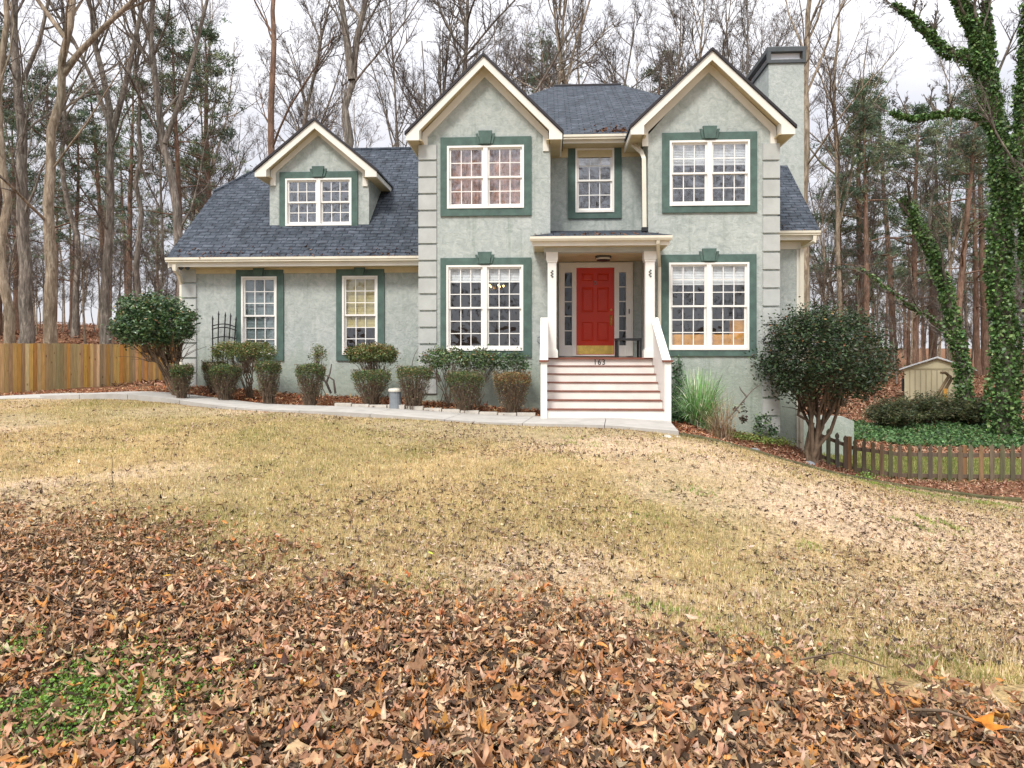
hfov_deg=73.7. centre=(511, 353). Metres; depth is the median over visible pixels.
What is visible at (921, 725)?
fallen leaf
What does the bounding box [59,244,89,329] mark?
bare tree
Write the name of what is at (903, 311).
pine tree
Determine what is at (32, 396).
path
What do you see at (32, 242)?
pine tree
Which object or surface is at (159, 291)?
bare tree
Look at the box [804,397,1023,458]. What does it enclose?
yard leaves
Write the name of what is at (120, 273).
bare tree
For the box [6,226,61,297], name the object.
bare tree
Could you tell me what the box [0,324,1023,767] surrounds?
ground
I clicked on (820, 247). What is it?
bare tree
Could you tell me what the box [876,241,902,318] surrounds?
bare tree
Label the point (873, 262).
pine tree
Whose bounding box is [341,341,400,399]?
shrub
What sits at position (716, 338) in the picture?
sideboard
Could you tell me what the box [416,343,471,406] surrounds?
shrub
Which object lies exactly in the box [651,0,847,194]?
bare tree
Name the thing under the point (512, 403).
clipped shrub
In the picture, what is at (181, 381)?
clipped shrub
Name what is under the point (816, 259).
bare tree
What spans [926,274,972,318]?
bare tree
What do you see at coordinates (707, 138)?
window
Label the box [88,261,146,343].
bare tree
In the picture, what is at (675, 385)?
climbing ivy
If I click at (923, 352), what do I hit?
pine tree
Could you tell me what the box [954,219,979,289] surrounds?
bare tree
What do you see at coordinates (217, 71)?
pine tree
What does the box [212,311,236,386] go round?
iron trellis
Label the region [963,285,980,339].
bare tree
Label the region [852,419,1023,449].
ivy bank
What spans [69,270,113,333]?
bare tree
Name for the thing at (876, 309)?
bare tree
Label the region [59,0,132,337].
bare tree
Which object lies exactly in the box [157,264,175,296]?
bare tree
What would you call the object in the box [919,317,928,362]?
bare tree
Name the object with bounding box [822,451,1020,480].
yard grass
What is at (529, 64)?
bare tree
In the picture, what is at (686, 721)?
fallen leaf
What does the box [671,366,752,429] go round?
ornamental grass
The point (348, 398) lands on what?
bed leaves
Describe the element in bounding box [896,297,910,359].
bare tree
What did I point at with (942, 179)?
pine tree
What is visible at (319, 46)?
bare tree
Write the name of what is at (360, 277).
window
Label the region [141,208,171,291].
pine tree
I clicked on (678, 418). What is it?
ground ivy
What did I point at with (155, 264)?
pine tree
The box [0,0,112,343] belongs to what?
bare tree
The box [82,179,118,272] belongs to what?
bare tree
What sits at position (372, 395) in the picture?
clipped shrub
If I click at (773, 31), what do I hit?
bare tree
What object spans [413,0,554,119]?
bare tree
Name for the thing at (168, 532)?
twig
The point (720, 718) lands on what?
twig
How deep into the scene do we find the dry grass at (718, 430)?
13.15 m
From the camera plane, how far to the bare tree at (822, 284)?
40.55 m
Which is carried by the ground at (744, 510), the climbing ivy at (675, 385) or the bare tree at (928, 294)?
the bare tree at (928, 294)
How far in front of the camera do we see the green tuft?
14.16 m
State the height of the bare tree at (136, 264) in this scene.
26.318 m
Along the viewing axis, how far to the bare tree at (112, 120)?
33.90 m
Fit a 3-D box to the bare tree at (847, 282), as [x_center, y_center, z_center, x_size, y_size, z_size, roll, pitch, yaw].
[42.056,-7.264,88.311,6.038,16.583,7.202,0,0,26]
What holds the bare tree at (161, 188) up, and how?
on the ground at (744, 510)
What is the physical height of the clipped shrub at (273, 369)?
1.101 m
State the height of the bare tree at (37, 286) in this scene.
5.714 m
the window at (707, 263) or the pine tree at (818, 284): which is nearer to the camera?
the window at (707, 263)
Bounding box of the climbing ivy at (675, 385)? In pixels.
[671,355,690,415]
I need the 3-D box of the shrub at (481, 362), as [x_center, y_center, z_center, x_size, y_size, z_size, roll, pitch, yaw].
[-0.728,0.552,15.280,0.944,1.528,0.947,0,0,42]
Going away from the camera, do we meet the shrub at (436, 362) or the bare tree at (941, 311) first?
the shrub at (436, 362)
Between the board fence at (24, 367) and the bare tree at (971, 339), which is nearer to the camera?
the board fence at (24, 367)
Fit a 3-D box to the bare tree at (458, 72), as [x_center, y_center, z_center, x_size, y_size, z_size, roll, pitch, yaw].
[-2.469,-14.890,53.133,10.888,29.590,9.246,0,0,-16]
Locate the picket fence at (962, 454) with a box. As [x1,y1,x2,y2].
[818,429,1023,481]
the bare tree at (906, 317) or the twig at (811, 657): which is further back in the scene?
the bare tree at (906, 317)
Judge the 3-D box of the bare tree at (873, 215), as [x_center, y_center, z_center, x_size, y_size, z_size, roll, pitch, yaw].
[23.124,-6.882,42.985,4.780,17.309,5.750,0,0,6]
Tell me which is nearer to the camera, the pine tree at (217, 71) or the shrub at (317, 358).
the shrub at (317, 358)
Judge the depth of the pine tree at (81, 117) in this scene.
44.31 m
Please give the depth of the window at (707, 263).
15.58 m
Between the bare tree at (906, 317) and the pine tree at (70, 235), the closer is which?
the bare tree at (906, 317)
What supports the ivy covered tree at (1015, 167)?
on the ground at (744, 510)
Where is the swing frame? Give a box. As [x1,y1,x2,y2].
[935,371,951,400]
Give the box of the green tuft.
[855,469,882,479]
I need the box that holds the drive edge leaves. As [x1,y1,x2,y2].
[0,385,169,395]
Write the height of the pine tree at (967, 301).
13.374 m
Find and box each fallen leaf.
[49,696,74,708]
[134,669,143,706]
[677,713,696,722]
[908,721,929,728]
[963,707,1008,733]
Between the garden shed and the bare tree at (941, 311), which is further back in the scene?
the bare tree at (941, 311)
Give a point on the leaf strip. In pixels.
(902, 481)
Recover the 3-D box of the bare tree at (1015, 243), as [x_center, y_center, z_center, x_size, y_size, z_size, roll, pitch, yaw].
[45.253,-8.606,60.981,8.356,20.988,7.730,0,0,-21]
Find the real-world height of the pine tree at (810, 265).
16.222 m
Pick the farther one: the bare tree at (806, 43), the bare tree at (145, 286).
the bare tree at (145, 286)
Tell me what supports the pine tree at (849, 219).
on the ground at (744, 510)
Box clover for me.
[0,613,396,767]
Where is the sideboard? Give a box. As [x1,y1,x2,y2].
[672,320,743,344]
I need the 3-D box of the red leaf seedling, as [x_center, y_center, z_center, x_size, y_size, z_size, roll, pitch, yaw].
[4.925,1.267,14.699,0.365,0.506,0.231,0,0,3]
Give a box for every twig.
[1,578,109,616]
[154,517,191,546]
[248,656,277,663]
[716,703,724,736]
[799,651,886,667]
[913,708,1023,732]
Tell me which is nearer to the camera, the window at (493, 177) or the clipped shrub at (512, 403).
the clipped shrub at (512, 403)
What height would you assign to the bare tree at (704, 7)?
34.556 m
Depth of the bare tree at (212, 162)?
48.93 m
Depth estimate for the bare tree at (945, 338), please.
50.99 m
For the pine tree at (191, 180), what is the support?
on the ground at (744, 510)
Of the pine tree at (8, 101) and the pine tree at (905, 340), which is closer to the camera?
the pine tree at (8, 101)
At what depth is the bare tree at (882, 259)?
57.65 m
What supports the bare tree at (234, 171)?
on the ground at (744, 510)
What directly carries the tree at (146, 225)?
on the ground at (744, 510)
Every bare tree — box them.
[0,0,49,343]
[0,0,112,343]
[0,0,193,343]
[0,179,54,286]
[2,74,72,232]
[3,171,43,330]
[6,151,59,321]
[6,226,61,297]
[6,228,41,293]
[12,254,44,334]
[13,255,44,331]
[23,0,171,343]
[31,221,67,280]
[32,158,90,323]
[33,261,58,306]
[42,259,71,303]
[57,191,116,343]
[57,266,79,331]
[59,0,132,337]
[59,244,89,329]
[60,250,99,303]
[63,209,129,335]
[68,279,96,331]
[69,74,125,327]
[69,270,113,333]
[74,262,132,343]
[77,0,244,303]
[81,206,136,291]
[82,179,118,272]
[87,183,138,311]
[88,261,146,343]
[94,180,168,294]
[95,0,190,338]
[100,223,151,297]
[106,3,235,288]
[112,240,160,295]
[116,250,148,297]
[123,222,170,293]
[128,0,244,228]
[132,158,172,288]
[142,240,174,299]
[143,0,277,213]
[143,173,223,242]
[143,260,175,295]
[146,265,176,310]
[155,246,176,344]
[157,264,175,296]
[170,186,205,291]
[209,91,260,184]
[220,115,298,180]
[230,0,373,144]
[241,0,358,155]
[247,12,343,139]
[292,0,359,136]
[299,0,432,147]
[328,73,381,147]
[337,0,450,146]
[357,0,619,117]
[384,0,513,124]
[391,69,437,146]
[412,0,553,105]
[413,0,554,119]
[486,0,567,92]
[486,0,628,93]
[514,2,584,94]
[520,0,651,89]
[562,0,676,92]
[597,2,661,86]
[603,0,704,94]
[651,0,751,73]
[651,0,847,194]
[679,0,878,168]
[724,0,823,149]
[730,0,840,109]
[775,0,918,357]
[785,0,910,338]
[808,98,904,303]
[808,147,875,315]
[808,156,854,312]
[808,195,844,317]
[810,276,835,335]
[810,280,821,309]
[816,259,861,315]
[821,236,855,311]
[832,101,922,344]
[832,248,894,311]
[841,268,878,352]
[842,167,902,369]
[848,184,902,313]
[850,287,884,354]
[869,290,899,356]
[870,289,903,360]
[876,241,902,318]
[876,309,909,383]
[880,240,940,364]
[881,25,1000,362]
[882,301,923,373]
[895,258,937,325]
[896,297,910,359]
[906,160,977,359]
[913,287,978,358]
[917,252,955,358]
[917,252,969,361]
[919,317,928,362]
[920,250,981,360]
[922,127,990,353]
[922,315,962,358]
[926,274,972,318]
[952,195,1017,367]
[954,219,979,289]
[954,284,973,350]
[956,176,1023,276]
[961,281,988,365]
[962,102,1015,252]
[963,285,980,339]
[1011,236,1023,313]
[1013,284,1023,341]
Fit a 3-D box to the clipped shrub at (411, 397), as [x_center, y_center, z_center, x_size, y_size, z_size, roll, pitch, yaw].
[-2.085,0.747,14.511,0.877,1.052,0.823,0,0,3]
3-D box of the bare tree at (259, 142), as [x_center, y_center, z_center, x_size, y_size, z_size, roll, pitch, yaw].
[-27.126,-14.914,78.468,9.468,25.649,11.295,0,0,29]
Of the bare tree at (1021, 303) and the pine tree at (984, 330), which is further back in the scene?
the pine tree at (984, 330)
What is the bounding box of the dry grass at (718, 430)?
[693,386,759,440]
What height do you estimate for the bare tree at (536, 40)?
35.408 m
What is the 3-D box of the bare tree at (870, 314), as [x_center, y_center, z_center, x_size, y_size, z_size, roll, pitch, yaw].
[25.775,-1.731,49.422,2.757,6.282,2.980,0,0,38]
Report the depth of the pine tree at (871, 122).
39.50 m
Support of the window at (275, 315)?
in the house
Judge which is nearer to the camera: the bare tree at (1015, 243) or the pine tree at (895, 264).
the bare tree at (1015, 243)
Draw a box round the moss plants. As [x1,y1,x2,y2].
[728,426,801,447]
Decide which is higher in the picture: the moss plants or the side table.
the side table
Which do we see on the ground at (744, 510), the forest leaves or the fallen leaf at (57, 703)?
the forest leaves
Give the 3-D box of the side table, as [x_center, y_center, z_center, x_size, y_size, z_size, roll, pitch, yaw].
[2.712,-0.128,15.980,0.571,0.447,0.500,0,0,3]
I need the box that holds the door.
[576,268,613,354]
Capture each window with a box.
[236,268,283,360]
[279,166,357,225]
[336,267,384,360]
[440,130,530,215]
[440,252,530,356]
[568,148,621,218]
[661,248,756,355]
[662,125,756,212]
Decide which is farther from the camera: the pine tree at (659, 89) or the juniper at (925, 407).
the pine tree at (659, 89)
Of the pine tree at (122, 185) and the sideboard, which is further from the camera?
the pine tree at (122, 185)
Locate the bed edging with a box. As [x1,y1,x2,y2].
[334,403,534,415]
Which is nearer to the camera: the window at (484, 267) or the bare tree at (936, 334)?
the window at (484, 267)
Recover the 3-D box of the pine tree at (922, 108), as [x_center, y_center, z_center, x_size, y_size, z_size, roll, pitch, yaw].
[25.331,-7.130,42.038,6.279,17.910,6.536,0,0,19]
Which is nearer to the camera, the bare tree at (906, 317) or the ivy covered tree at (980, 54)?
the ivy covered tree at (980, 54)
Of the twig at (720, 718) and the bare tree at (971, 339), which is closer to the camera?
the twig at (720, 718)
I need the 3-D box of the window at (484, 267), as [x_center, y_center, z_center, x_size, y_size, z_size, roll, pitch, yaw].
[-0.607,-1.126,15.871,2.113,2.437,0.225,0,0,3]
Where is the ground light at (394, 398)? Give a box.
[388,388,402,408]
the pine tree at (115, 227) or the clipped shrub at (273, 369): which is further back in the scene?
the pine tree at (115, 227)
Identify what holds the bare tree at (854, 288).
on the ground at (744, 510)
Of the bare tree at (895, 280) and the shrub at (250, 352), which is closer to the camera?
the shrub at (250, 352)
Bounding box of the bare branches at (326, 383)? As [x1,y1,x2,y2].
[323,364,335,393]
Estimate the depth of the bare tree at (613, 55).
48.52 m
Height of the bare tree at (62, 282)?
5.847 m
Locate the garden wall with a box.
[804,415,853,454]
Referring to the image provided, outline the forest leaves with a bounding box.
[0,321,1023,407]
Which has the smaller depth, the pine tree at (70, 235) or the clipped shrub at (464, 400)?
the clipped shrub at (464, 400)
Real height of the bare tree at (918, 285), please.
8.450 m
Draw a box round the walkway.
[40,391,678,435]
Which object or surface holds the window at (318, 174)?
in the house
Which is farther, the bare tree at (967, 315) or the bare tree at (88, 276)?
the bare tree at (967, 315)
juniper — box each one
[860,392,922,427]
[888,390,954,423]
[926,389,977,421]
[947,389,992,424]
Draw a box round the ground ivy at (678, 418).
[671,406,688,422]
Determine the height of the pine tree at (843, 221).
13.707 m
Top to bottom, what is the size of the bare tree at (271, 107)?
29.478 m
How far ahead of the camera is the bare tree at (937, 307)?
70.68 m
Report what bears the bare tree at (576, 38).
on the ground at (744, 510)
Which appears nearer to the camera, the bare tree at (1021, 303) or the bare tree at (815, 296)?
the bare tree at (1021, 303)
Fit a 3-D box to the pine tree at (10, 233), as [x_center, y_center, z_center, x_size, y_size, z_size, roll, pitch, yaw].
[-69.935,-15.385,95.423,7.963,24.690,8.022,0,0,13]
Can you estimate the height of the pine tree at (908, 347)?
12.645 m
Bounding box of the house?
[165,46,820,450]
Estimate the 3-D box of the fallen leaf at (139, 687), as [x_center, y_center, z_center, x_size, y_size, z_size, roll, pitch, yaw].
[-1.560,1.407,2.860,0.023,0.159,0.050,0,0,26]
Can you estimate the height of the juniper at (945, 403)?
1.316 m
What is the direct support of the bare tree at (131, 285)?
on the ground at (744, 510)
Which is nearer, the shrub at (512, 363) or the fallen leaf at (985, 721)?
the fallen leaf at (985, 721)
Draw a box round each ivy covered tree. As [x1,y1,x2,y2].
[835,161,977,425]
[873,0,1023,437]
[933,0,1023,396]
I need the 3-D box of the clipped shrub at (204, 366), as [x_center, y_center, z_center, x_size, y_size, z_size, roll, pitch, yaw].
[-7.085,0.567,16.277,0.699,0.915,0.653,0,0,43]
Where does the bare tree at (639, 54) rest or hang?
on the ground at (744, 510)
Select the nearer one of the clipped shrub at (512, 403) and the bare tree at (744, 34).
the clipped shrub at (512, 403)
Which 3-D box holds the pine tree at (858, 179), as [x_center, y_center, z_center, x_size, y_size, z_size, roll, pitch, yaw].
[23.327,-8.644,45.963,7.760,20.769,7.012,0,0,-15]
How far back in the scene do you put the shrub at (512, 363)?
15.14 m
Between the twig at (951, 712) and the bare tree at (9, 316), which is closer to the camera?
the twig at (951, 712)
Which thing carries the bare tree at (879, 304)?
on the ground at (744, 510)
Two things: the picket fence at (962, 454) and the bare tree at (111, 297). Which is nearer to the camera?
the picket fence at (962, 454)
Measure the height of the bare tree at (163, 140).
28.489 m
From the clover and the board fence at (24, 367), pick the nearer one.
the clover
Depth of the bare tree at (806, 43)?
30.81 m
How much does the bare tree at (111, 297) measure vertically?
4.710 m
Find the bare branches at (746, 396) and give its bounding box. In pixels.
[728,385,758,418]
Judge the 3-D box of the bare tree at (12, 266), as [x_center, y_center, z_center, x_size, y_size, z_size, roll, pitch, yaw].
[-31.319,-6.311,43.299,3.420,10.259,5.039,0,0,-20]
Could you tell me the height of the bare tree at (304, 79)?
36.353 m
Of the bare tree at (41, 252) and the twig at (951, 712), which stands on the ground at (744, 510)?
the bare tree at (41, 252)
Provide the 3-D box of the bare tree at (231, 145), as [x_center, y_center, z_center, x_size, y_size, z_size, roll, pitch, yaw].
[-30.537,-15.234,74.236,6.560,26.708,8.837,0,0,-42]
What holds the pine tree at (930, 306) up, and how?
on the ground at (744, 510)
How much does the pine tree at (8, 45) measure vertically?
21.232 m
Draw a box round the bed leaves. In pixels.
[122,384,718,438]
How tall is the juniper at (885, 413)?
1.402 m
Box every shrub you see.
[168,362,194,398]
[201,359,227,393]
[207,362,241,399]
[209,338,279,397]
[253,360,282,403]
[294,362,326,404]
[307,343,329,401]
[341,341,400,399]
[350,365,395,404]
[394,365,433,409]
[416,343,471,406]
[443,369,484,412]
[456,344,505,408]
[492,346,532,407]
[492,369,531,415]
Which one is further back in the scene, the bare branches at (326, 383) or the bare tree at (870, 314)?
the bare tree at (870, 314)
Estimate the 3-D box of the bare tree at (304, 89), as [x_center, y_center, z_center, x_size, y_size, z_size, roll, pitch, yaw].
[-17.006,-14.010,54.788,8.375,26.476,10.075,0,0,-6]
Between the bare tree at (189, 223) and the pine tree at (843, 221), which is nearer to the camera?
the bare tree at (189, 223)
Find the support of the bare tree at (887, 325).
on the ground at (744, 510)
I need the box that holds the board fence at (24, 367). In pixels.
[0,343,176,392]
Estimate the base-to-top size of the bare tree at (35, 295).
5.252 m
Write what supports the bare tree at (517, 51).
on the ground at (744, 510)
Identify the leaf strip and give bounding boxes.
[674,418,1023,501]
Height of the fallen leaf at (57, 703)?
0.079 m
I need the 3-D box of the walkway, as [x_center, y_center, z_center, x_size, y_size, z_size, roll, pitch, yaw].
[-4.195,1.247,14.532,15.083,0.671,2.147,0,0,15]
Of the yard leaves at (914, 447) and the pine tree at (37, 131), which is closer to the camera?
the yard leaves at (914, 447)
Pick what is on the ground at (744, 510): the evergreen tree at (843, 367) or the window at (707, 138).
the evergreen tree at (843, 367)
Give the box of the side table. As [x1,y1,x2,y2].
[615,338,641,356]
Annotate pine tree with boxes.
[0,16,62,335]
[0,38,39,210]
[2,158,33,290]
[3,111,60,329]
[4,58,103,320]
[11,225,40,285]
[31,169,96,312]
[33,111,106,331]
[35,66,158,268]
[58,184,94,313]
[75,60,173,302]
[86,193,136,316]
[89,143,159,296]
[110,0,236,325]
[134,13,251,234]
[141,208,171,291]
[143,239,175,293]
[162,139,219,245]
[513,26,583,94]
[623,45,690,94]
[809,78,915,360]
[809,168,894,324]
[809,247,818,281]
[810,71,942,360]
[811,256,831,315]
[830,192,904,343]
[835,270,854,299]
[841,93,925,370]
[853,226,901,325]
[870,94,956,363]
[871,242,906,363]
[880,225,929,365]
[888,280,907,347]
[893,217,928,360]
[895,257,910,358]
[896,191,960,359]
[900,118,979,359]
[919,58,1019,375]
[919,77,1021,361]
[924,135,1015,376]
[956,271,972,329]
[1012,249,1023,323]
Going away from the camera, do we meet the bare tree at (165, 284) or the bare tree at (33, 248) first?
the bare tree at (165, 284)
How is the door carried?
in the house
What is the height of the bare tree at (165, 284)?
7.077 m
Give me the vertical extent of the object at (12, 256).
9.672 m
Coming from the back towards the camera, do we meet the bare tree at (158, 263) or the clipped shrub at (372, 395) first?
the bare tree at (158, 263)
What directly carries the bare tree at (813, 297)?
on the ground at (744, 510)
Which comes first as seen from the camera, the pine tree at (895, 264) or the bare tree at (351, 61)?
the bare tree at (351, 61)
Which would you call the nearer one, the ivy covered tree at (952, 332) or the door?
the door
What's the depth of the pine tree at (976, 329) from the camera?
45.24 m
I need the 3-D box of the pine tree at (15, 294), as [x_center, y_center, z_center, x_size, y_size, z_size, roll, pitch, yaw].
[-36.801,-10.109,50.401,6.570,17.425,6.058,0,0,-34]
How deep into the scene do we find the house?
16.57 m
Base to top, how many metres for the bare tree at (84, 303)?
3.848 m
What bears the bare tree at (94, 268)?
on the ground at (744, 510)
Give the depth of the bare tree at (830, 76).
40.06 m
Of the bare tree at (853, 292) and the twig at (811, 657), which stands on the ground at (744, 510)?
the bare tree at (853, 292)
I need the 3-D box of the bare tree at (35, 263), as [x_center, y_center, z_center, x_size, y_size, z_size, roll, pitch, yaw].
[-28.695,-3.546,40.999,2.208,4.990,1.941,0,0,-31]
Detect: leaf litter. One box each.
[0,492,1023,767]
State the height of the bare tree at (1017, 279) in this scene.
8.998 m
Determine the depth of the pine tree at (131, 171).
56.00 m
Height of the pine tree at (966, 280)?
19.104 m
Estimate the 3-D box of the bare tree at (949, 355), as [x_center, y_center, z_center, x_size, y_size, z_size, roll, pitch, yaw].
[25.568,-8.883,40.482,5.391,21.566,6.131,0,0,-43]
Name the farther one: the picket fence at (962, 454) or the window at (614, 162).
the window at (614, 162)
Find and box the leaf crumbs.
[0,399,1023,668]
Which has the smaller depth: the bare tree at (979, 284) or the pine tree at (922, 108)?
the pine tree at (922, 108)
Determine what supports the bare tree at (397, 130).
on the ground at (744, 510)
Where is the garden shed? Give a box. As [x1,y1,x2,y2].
[899,356,976,401]
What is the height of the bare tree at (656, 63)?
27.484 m
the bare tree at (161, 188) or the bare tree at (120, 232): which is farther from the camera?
the bare tree at (120, 232)
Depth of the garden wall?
19.51 m
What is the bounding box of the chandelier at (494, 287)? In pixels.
[489,280,503,290]
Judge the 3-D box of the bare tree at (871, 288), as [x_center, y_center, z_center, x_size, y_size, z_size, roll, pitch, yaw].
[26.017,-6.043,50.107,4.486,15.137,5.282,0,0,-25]
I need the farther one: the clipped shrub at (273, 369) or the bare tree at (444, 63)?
the bare tree at (444, 63)
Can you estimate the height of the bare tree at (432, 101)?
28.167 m
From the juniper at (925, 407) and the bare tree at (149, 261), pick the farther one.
the bare tree at (149, 261)
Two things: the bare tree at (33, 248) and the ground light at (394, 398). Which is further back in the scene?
the bare tree at (33, 248)
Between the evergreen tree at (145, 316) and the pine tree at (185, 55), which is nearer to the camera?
the evergreen tree at (145, 316)
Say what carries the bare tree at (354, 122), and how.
on the ground at (744, 510)
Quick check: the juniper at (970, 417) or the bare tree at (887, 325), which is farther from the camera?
the bare tree at (887, 325)
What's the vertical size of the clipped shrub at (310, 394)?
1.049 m
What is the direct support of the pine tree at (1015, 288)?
on the ground at (744, 510)
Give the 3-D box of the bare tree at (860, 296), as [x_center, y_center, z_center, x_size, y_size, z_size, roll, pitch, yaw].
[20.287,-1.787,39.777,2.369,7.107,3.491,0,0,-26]
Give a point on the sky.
(916, 73)
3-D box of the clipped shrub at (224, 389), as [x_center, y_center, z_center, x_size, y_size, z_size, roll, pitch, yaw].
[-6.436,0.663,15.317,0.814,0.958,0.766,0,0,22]
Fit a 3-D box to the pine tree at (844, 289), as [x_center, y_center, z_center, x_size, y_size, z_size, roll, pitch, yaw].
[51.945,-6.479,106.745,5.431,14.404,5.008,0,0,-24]
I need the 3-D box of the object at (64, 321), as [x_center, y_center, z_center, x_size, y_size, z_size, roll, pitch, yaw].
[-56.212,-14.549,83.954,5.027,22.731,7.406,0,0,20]
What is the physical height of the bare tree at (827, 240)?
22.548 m
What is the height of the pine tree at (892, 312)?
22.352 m
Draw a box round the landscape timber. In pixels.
[679,433,1021,502]
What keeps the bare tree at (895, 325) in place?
on the ground at (744, 510)
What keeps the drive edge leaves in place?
on the ground at (744, 510)
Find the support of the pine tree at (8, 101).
on the ground at (744, 510)
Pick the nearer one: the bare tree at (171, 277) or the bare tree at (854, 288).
the bare tree at (171, 277)
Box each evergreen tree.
[101,287,206,395]
[745,295,907,464]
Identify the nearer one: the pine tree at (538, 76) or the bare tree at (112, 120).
the bare tree at (112, 120)
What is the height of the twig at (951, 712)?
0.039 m
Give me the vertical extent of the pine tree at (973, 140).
17.411 m
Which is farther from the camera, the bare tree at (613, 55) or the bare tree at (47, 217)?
the bare tree at (613, 55)
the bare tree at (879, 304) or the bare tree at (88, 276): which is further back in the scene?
the bare tree at (879, 304)
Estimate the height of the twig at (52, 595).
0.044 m
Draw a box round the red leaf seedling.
[733,401,747,423]
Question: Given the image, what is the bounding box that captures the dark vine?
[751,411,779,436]
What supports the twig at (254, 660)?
on the leaf litter at (442, 692)
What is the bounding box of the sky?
[0,0,1023,348]
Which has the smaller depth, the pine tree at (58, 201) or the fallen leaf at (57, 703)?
the fallen leaf at (57, 703)
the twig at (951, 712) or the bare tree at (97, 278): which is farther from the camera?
the bare tree at (97, 278)
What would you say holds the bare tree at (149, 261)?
on the ground at (744, 510)
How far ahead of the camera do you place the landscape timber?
13.09 m
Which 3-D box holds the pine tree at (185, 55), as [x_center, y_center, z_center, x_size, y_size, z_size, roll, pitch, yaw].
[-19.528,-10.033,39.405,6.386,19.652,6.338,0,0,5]
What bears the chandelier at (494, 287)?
hanging from the house
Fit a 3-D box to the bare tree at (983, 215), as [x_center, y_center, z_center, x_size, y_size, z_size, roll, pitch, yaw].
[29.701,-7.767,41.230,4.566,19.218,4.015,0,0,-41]
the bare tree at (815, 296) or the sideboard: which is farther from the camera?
the bare tree at (815, 296)
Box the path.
[0,393,66,399]
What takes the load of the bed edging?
on the ground at (744, 510)
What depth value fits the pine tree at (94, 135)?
48.35 m
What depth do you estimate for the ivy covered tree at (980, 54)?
23.33 m

